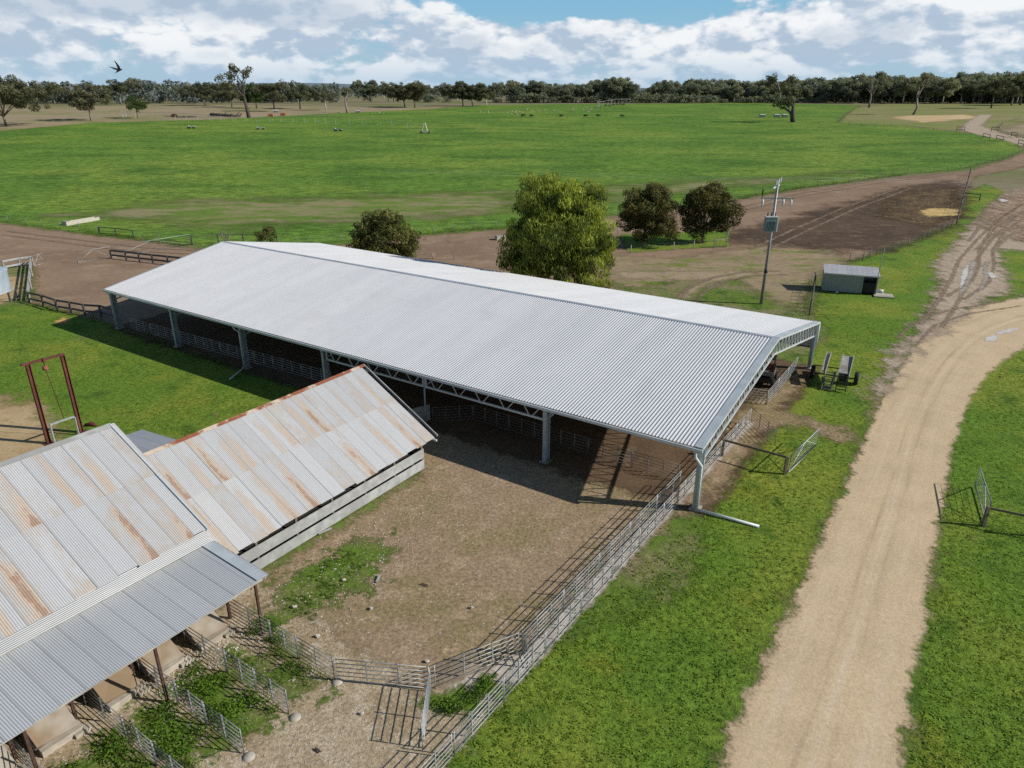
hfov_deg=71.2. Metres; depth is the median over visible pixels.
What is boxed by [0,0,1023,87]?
sky
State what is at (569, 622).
fence panel
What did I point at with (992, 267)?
tyre line
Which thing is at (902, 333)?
tyre line
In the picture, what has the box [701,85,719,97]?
gum tree
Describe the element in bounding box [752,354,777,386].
utility buggy
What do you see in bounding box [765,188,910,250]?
tyre line
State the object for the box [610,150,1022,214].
wire fence
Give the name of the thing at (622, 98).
bush
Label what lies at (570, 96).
bush
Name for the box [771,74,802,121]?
dead gum
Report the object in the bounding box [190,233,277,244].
rail fence
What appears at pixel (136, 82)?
gum tree
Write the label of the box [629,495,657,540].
fence panel
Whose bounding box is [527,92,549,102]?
bush
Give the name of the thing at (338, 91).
gum tree
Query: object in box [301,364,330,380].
fence panel
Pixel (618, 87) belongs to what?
gum tree
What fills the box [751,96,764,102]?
bush
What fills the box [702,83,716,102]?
gum tree
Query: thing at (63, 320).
orange sand
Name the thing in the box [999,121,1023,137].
bank
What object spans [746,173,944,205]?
tyre line
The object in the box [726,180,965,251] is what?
manured soil
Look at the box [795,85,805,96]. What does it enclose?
gum tree
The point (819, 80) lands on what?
gum tree
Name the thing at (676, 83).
gum tree
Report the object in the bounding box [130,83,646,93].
hills
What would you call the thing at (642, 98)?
bush
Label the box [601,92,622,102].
bush
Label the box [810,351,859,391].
ramp trailer
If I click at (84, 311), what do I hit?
rail fence
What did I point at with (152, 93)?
distant wood
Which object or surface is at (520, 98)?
bush
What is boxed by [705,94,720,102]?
bush
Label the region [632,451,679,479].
fence panel
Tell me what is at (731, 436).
fence panel
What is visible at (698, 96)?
bush
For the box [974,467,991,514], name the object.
farm gate
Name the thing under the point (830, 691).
road
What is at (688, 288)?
tyre line
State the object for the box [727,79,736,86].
gum tree
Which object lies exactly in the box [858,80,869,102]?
gum tree
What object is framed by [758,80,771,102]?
gum tree
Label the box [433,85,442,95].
gum tree
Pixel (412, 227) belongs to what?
wire fence
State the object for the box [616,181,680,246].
round tree
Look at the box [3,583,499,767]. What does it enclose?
pen gravel
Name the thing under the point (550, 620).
fence panel
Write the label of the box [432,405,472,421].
fence panel
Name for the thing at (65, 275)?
stock lane
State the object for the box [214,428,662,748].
holding yard
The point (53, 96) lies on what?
gum tree
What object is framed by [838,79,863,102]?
gum tree
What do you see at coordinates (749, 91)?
gum tree
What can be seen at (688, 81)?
gum tree
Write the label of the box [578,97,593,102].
bush
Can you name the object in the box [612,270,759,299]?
wheel tracks
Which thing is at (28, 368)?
gantry frame
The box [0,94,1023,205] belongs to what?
ground
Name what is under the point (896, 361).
muddy track
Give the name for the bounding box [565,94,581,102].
bush
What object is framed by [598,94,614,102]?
bush
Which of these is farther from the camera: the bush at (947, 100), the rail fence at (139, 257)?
the bush at (947, 100)
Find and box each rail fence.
[1,256,31,267]
[7,290,18,301]
[26,256,33,301]
[26,292,113,316]
[98,226,134,237]
[109,249,181,262]
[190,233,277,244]
[714,239,726,247]
[721,439,788,474]
[964,193,980,200]
[981,506,1023,526]
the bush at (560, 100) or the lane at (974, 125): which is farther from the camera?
the bush at (560, 100)
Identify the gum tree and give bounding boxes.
[0,74,70,125]
[31,85,54,102]
[43,83,59,103]
[63,83,111,120]
[103,79,135,104]
[124,78,137,92]
[124,94,148,117]
[128,78,149,100]
[173,81,225,105]
[209,87,245,106]
[239,82,265,107]
[251,82,288,109]
[283,80,309,108]
[308,85,316,98]
[308,86,337,109]
[330,87,339,95]
[341,86,350,98]
[349,79,367,97]
[359,85,378,101]
[366,80,377,97]
[376,81,387,98]
[382,82,431,106]
[388,81,395,101]
[399,80,430,107]
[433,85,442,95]
[440,82,451,97]
[447,80,476,105]
[460,84,481,105]
[475,83,495,105]
[487,82,499,93]
[495,82,506,98]
[499,81,519,101]
[513,83,527,102]
[514,86,525,102]
[524,79,538,102]
[530,81,553,102]
[533,82,546,95]
[544,84,555,95]
[547,84,557,102]
[553,84,572,102]
[562,84,574,94]
[571,83,588,102]
[579,84,594,98]
[585,80,599,101]
[592,80,604,100]
[601,78,625,102]
[602,86,614,102]
[605,77,628,102]
[614,77,633,93]
[623,82,640,98]
[648,86,662,95]
[656,80,676,100]
[670,81,681,93]
[676,84,688,94]
[682,79,694,101]
[685,82,705,102]
[700,78,717,86]
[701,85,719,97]
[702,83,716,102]
[707,83,722,101]
[718,87,728,102]
[726,84,744,102]
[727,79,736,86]
[735,81,753,102]
[744,85,758,96]
[751,81,760,89]
[753,86,769,100]
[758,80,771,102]
[761,83,779,102]
[780,80,796,95]
[782,86,791,96]
[795,79,803,86]
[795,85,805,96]
[802,77,817,83]
[802,85,816,102]
[809,77,826,97]
[811,86,819,98]
[817,81,829,101]
[822,80,844,102]
[829,78,844,102]
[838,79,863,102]
[842,83,862,103]
[852,73,867,98]
[858,77,878,102]
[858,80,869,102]
[862,77,888,102]
[873,71,888,79]
[875,79,892,102]
[879,75,907,102]
[886,79,898,102]
[892,75,920,103]
[907,79,920,102]
[916,79,937,103]
[931,78,943,102]
[932,77,961,103]
[952,76,977,102]
[955,71,967,78]
[956,72,981,78]
[963,78,987,103]
[968,74,986,102]
[974,78,1011,107]
[974,80,988,103]
[975,75,998,102]
[983,71,1002,101]
[995,76,1023,105]
[1000,70,1018,76]
[1002,73,1023,104]
[1009,76,1021,103]
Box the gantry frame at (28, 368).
[20,353,86,445]
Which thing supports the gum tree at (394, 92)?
on the dry paddock at (17, 119)
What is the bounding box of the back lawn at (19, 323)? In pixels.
[0,304,300,452]
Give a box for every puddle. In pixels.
[959,265,968,285]
[985,335,998,340]
[987,272,996,277]
[995,328,1017,333]
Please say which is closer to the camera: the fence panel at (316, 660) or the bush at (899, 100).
the fence panel at (316, 660)
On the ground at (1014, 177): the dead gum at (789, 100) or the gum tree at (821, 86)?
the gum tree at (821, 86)
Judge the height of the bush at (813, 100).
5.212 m
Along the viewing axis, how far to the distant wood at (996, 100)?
687.93 m
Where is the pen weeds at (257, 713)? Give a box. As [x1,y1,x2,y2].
[156,647,283,742]
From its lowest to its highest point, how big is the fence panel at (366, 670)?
1.142 m
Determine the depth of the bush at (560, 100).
711.81 m
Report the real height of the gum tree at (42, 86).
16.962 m
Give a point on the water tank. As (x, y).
(5, 285)
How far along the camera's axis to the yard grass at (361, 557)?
31.72 m
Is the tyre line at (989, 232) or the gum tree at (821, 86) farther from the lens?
the gum tree at (821, 86)
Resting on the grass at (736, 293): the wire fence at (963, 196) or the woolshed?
the woolshed
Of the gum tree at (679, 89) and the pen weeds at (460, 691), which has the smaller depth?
the pen weeds at (460, 691)
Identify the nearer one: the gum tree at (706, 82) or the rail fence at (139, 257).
the rail fence at (139, 257)
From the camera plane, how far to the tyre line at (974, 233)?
113.21 m
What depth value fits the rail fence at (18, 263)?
87.67 m
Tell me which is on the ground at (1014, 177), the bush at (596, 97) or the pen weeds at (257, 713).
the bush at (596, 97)
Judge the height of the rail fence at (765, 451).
1.150 m
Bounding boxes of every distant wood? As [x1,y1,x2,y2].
[0,79,339,103]
[337,88,704,97]
[719,78,1023,103]
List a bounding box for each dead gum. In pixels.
[214,62,253,117]
[344,90,350,112]
[764,73,790,103]
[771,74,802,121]
[867,74,884,107]
[912,73,930,114]
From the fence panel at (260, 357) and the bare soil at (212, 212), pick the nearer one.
the fence panel at (260, 357)
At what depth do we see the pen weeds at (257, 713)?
25.06 m
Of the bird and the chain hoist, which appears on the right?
the bird
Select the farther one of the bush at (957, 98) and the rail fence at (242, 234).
the bush at (957, 98)
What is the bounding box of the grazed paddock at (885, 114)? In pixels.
[838,102,1023,136]
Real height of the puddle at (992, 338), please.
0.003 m
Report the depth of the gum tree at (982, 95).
655.84 m
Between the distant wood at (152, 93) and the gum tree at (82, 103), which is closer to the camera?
the gum tree at (82, 103)
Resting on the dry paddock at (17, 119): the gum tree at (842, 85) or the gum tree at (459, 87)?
the gum tree at (459, 87)
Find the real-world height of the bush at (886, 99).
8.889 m
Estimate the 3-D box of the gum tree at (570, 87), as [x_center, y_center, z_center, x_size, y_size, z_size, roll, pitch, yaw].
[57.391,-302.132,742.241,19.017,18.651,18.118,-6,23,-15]
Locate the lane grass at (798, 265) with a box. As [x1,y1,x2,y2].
[598,245,851,315]
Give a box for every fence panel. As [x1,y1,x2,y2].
[8,738,40,767]
[82,690,125,738]
[120,716,156,764]
[129,318,151,334]
[137,657,177,701]
[150,324,173,340]
[151,740,182,767]
[172,331,196,346]
[173,681,206,724]
[183,627,227,671]
[195,336,220,353]
[202,702,244,753]
[219,342,240,358]
[224,649,256,689]
[229,599,270,638]
[249,350,273,368]
[253,669,288,713]
[268,620,298,657]
[272,356,301,375]
[296,636,334,678]
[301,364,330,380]
[334,658,428,687]
[377,367,406,382]
[406,374,437,391]
[420,733,452,767]
[421,668,430,747]
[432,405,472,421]
[434,632,518,688]
[453,678,502,756]
[473,405,508,430]
[503,632,545,700]
[509,415,542,439]
[522,590,563,650]
[522,632,527,667]
[545,593,581,653]
[550,427,587,453]
[563,554,598,610]
[581,559,612,613]
[588,439,631,465]
[598,523,629,572]
[612,530,639,578]
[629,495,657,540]
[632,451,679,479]
[639,504,663,546]
[656,471,680,509]
[663,480,685,519]
[684,461,704,496]
[703,441,721,474]
[720,425,736,455]
[736,411,750,434]
[741,387,768,404]
[751,410,776,441]
[767,379,778,401]
[777,368,788,391]
[787,359,797,379]
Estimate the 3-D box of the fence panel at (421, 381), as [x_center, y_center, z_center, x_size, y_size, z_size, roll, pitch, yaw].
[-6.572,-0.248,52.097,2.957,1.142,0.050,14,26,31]
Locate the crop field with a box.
[0,103,1023,245]
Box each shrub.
[219,232,230,240]
[252,225,276,241]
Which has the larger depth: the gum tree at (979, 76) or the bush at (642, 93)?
the bush at (642, 93)
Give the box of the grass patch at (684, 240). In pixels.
[618,230,730,252]
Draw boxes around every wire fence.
[1,215,98,232]
[297,219,517,242]
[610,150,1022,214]
[617,230,727,253]
[808,273,816,315]
[849,219,954,261]
[956,168,970,223]
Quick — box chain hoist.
[41,358,68,428]
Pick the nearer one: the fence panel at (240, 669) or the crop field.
the fence panel at (240, 669)
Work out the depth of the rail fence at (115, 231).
106.28 m
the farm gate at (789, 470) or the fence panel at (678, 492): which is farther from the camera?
the farm gate at (789, 470)
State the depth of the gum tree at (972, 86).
651.49 m
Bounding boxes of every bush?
[422,94,435,101]
[425,94,439,101]
[441,97,452,102]
[504,96,517,102]
[512,93,529,102]
[523,93,539,102]
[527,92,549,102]
[540,94,557,102]
[551,96,566,102]
[556,93,576,102]
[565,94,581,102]
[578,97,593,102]
[584,93,602,102]
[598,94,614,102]
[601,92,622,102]
[614,96,628,102]
[623,93,642,102]
[634,95,645,102]
[636,91,653,101]
[640,92,660,102]
[653,95,664,102]
[657,93,678,102]
[676,94,695,102]
[678,94,694,102]
[694,93,712,102]
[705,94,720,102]
[740,96,753,102]
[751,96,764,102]
[766,94,777,102]
[797,97,808,102]
[808,98,819,102]
[817,94,837,102]
[836,96,855,102]
[855,96,871,102]
[867,96,886,102]
[877,96,894,102]
[894,94,909,102]
[940,97,954,102]
[946,94,963,102]
[977,96,991,102]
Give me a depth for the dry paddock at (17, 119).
464.39 m
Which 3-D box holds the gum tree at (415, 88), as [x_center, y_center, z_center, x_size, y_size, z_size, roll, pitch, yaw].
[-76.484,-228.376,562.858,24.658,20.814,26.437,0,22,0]
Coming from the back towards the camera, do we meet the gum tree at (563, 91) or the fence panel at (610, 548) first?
the gum tree at (563, 91)
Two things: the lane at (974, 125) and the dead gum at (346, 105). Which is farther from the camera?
the dead gum at (346, 105)
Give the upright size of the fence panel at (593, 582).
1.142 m
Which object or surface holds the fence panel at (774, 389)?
on the worn ground at (719, 475)
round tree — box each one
[346,208,421,257]
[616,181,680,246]
[675,181,746,243]
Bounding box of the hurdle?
[407,404,429,422]
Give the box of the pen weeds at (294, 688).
[221,640,343,724]
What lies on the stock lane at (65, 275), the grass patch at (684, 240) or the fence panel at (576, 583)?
the grass patch at (684, 240)
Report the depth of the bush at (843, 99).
692.76 m
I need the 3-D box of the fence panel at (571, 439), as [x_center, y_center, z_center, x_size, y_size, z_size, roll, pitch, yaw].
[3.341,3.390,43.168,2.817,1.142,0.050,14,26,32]
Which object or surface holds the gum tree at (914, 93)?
on the ground at (1014, 177)
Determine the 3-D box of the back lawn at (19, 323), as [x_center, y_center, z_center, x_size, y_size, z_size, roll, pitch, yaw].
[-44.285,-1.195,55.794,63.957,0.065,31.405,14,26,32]
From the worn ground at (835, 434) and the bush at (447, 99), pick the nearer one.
the worn ground at (835, 434)
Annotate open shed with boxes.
[102,241,820,527]
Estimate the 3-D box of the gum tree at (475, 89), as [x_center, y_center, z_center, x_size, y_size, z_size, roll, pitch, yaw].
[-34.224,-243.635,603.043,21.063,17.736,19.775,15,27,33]
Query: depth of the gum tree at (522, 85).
732.65 m
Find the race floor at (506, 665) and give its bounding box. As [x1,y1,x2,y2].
[446,420,754,693]
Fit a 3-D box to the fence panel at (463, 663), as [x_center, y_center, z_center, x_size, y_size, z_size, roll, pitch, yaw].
[-1.262,10.204,26.447,3.490,1.142,0.050,-12,25,-27]
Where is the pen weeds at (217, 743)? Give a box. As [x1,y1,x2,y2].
[118,687,253,767]
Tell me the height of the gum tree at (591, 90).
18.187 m
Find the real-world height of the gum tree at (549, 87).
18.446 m
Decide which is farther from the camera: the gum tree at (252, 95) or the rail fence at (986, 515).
the gum tree at (252, 95)
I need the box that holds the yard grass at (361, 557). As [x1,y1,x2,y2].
[251,528,401,631]
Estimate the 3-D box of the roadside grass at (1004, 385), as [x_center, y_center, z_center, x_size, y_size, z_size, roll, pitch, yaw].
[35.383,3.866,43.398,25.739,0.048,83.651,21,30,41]
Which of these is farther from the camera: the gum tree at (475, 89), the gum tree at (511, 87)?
the gum tree at (511, 87)
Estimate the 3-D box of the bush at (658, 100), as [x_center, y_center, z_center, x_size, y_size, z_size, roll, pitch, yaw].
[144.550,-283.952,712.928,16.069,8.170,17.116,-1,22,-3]
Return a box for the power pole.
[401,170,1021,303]
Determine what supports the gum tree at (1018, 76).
on the ground at (1014, 177)
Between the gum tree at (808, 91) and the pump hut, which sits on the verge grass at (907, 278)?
the pump hut
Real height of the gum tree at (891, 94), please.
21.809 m
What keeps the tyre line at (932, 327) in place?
on the muddy track at (997, 284)
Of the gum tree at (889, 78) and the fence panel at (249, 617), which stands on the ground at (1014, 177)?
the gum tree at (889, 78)
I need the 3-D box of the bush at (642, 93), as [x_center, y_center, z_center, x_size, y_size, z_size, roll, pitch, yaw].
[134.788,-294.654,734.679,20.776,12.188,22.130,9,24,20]
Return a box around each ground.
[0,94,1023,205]
[623,373,810,569]
[799,416,858,442]
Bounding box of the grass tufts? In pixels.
[0,312,1023,767]
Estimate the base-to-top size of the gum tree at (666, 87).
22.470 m
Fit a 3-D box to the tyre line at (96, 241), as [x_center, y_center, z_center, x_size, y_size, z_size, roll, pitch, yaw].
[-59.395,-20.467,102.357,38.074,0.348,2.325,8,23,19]
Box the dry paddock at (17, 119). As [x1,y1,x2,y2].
[0,105,448,130]
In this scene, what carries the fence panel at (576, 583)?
on the race floor at (506, 665)
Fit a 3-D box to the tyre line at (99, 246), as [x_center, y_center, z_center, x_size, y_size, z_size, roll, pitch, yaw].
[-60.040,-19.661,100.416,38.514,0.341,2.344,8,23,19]
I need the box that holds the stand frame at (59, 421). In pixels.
[49,416,79,442]
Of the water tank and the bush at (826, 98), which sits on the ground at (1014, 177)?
the bush at (826, 98)
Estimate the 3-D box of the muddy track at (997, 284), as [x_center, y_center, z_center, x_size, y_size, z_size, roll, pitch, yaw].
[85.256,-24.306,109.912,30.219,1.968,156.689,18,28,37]
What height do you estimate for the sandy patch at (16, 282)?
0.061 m
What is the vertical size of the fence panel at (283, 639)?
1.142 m
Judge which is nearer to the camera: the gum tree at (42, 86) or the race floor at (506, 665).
the race floor at (506, 665)
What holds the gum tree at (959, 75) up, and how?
on the ground at (1014, 177)
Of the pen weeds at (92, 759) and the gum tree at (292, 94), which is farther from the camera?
the gum tree at (292, 94)
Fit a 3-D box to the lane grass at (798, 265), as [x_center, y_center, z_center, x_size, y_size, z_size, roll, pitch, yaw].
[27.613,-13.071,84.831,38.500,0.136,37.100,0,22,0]
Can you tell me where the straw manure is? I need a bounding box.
[876,187,964,226]
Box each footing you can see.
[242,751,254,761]
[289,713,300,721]
[332,677,342,685]
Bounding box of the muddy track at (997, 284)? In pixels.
[905,187,1023,346]
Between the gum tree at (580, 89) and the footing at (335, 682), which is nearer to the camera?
the footing at (335, 682)
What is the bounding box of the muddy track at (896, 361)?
[863,341,927,406]
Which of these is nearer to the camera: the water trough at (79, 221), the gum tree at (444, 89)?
the water trough at (79, 221)
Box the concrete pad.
[872,293,893,298]
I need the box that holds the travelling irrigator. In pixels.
[122,113,429,132]
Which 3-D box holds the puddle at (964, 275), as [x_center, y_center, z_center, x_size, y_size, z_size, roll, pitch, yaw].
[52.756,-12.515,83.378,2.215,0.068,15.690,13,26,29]
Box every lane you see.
[0,154,1023,325]
[962,115,1023,144]
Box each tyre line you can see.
[8,231,198,250]
[8,235,191,253]
[675,270,779,299]
[693,274,787,301]
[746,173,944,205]
[747,174,950,209]
[750,187,900,248]
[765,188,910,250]
[896,301,1005,338]
[917,306,1016,342]
[919,205,1021,324]
[940,210,1023,327]
[945,215,1015,296]
[963,217,1023,299]
[968,211,1023,241]
[975,227,1016,248]
[982,214,1018,242]
[990,229,1023,250]
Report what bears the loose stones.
on the holding yard at (478, 519)
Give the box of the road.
[722,298,1023,767]
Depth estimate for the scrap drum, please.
46.12 m
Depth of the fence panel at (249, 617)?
28.43 m
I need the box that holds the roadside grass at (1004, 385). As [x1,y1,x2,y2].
[899,348,1023,767]
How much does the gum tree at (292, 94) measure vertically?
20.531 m
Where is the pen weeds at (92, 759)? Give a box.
[50,725,180,767]
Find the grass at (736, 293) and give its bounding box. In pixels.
[0,199,1023,767]
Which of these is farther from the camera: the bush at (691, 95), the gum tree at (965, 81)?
the bush at (691, 95)
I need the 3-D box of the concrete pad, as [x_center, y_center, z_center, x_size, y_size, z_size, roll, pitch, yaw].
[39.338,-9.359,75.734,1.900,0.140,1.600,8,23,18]
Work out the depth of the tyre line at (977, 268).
88.20 m
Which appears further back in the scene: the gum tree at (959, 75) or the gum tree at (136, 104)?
the gum tree at (959, 75)
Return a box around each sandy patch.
[0,273,27,303]
[0,395,65,461]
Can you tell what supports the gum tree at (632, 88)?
on the ground at (1014, 177)
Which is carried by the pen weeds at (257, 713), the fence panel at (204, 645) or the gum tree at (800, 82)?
the fence panel at (204, 645)
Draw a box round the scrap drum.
[84,422,96,425]
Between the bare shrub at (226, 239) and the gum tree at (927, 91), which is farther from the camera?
the gum tree at (927, 91)
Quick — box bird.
[111,60,121,73]
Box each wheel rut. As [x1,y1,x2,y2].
[958,260,976,293]
[978,261,989,289]
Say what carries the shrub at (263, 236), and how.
on the grass at (736, 293)
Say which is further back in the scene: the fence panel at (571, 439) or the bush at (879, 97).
the bush at (879, 97)
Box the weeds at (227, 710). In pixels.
[19,172,1022,767]
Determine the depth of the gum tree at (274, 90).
486.77 m
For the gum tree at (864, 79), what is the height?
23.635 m
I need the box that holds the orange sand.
[56,317,70,323]
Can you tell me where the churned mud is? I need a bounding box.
[975,189,1023,241]
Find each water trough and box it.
[61,217,99,225]
[495,235,505,239]
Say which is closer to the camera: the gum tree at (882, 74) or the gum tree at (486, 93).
the gum tree at (486, 93)
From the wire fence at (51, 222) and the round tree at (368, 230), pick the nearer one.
the round tree at (368, 230)
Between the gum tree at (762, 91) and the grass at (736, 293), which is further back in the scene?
the gum tree at (762, 91)
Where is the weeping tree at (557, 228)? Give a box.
[496,170,619,288]
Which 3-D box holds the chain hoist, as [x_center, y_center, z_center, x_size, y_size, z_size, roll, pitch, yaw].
[-27.941,0.652,43.645,0.331,4.798,0.598,6,23,15]
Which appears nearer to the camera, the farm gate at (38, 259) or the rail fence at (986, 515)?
the rail fence at (986, 515)
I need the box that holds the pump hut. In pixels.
[821,249,884,293]
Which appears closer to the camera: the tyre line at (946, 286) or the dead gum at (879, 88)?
the tyre line at (946, 286)
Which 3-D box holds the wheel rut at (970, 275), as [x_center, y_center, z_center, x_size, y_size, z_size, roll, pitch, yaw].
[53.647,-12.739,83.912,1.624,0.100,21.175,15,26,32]
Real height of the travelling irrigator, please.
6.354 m
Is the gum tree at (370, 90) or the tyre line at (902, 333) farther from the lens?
the gum tree at (370, 90)
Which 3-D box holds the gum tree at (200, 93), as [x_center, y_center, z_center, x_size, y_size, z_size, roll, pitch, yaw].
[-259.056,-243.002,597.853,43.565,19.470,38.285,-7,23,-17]
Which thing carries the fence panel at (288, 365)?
on the shed floor at (590, 467)
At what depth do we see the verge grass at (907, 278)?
29.90 m
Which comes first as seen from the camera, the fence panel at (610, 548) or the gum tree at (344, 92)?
the fence panel at (610, 548)
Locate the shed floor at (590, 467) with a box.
[108,310,819,516]
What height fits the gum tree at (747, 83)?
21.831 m
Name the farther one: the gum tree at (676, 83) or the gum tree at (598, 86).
the gum tree at (676, 83)
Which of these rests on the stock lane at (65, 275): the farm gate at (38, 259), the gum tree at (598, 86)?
the farm gate at (38, 259)
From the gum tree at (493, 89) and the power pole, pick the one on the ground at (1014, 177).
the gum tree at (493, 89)
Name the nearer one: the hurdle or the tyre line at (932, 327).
the hurdle
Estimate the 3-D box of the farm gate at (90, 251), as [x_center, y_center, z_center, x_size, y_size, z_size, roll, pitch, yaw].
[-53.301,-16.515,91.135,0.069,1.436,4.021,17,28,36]
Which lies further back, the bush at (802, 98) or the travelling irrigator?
the bush at (802, 98)
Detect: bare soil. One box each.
[44,190,519,229]
[604,171,857,202]
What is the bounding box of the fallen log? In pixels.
[209,112,241,116]
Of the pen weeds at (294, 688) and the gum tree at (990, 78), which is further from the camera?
the gum tree at (990, 78)
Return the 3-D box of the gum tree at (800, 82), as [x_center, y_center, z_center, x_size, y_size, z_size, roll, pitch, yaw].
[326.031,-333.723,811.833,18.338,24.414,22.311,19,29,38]
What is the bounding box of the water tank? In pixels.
[0,266,12,294]
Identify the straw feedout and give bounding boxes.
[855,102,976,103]
[894,115,976,122]
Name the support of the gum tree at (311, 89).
on the ground at (1014, 177)
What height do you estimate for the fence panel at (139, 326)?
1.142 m
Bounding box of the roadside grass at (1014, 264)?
[986,249,1023,297]
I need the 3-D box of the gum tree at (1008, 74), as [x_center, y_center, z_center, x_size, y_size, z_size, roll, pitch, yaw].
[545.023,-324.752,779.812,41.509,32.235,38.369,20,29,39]
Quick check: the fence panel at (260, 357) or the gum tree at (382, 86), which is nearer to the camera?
the fence panel at (260, 357)
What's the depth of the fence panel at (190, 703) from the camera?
24.53 m
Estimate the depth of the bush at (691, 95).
707.74 m
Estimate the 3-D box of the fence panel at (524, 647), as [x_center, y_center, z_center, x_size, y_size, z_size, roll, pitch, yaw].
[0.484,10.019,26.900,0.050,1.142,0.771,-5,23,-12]
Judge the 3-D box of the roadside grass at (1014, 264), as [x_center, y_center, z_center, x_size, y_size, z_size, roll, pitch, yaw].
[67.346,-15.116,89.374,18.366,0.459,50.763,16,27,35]
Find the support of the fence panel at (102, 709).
on the pen weeds at (92, 759)
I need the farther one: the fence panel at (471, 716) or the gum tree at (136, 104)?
the gum tree at (136, 104)
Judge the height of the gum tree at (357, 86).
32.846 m
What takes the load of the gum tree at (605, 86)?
on the ground at (1014, 177)
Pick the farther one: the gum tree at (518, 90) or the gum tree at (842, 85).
the gum tree at (518, 90)
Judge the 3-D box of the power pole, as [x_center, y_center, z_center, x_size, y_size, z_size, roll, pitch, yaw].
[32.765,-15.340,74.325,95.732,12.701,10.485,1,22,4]
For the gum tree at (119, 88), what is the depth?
600.01 m
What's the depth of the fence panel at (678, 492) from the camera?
36.71 m
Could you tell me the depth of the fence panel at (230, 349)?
58.08 m
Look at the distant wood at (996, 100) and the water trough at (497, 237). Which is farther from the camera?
the distant wood at (996, 100)
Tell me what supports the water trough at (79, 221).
on the bare soil at (212, 212)
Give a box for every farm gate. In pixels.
[32,253,45,265]
[76,247,109,262]
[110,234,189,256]
[788,428,819,472]
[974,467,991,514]
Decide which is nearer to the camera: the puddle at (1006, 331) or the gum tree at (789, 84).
the puddle at (1006, 331)
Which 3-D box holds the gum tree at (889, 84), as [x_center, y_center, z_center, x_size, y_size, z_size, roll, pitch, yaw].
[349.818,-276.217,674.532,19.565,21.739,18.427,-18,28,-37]
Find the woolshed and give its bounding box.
[0,364,437,767]
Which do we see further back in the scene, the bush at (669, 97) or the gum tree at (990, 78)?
the bush at (669, 97)
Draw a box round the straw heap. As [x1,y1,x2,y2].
[920,208,958,216]
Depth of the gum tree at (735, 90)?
714.63 m
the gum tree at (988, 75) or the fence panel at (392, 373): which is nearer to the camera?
the fence panel at (392, 373)
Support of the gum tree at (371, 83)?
on the ground at (1014, 177)
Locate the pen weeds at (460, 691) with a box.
[414,671,510,717]
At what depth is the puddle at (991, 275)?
83.93 m
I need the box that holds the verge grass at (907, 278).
[431,184,1001,767]
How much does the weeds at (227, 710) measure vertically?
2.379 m
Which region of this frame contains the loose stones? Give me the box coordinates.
[21,431,653,767]
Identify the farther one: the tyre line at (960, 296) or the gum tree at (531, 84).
the gum tree at (531, 84)
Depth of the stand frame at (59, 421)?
43.92 m
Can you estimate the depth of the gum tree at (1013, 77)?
640.70 m
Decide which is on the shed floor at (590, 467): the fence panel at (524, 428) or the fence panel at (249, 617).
the fence panel at (524, 428)
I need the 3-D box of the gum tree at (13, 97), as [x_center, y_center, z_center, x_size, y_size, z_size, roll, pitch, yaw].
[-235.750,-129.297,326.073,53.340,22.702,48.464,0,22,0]
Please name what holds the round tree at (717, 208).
on the grass patch at (684, 240)
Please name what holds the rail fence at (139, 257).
on the stock lane at (65, 275)
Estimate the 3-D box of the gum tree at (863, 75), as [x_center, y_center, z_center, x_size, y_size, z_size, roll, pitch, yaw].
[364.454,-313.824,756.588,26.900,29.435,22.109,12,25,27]
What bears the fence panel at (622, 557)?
on the race floor at (506, 665)
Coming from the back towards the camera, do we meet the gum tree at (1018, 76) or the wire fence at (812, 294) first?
the gum tree at (1018, 76)
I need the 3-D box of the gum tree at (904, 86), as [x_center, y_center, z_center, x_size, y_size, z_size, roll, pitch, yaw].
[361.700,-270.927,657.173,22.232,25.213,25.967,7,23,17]
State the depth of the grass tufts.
28.67 m
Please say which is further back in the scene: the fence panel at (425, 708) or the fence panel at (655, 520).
the fence panel at (655, 520)
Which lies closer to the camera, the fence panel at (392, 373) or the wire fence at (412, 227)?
the fence panel at (392, 373)
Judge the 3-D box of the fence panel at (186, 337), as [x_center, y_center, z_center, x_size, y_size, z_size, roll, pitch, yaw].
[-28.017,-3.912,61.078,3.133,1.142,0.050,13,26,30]
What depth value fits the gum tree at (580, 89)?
710.20 m
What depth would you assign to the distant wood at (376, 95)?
1525.98 m
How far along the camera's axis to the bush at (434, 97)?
743.27 m
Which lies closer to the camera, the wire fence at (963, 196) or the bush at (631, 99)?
the wire fence at (963, 196)
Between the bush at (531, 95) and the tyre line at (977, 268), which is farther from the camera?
the bush at (531, 95)
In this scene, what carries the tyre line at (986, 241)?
on the muddy track at (997, 284)
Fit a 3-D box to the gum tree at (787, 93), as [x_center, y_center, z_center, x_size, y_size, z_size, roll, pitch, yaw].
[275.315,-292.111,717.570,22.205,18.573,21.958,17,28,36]
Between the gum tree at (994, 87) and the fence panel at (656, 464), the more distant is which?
the gum tree at (994, 87)

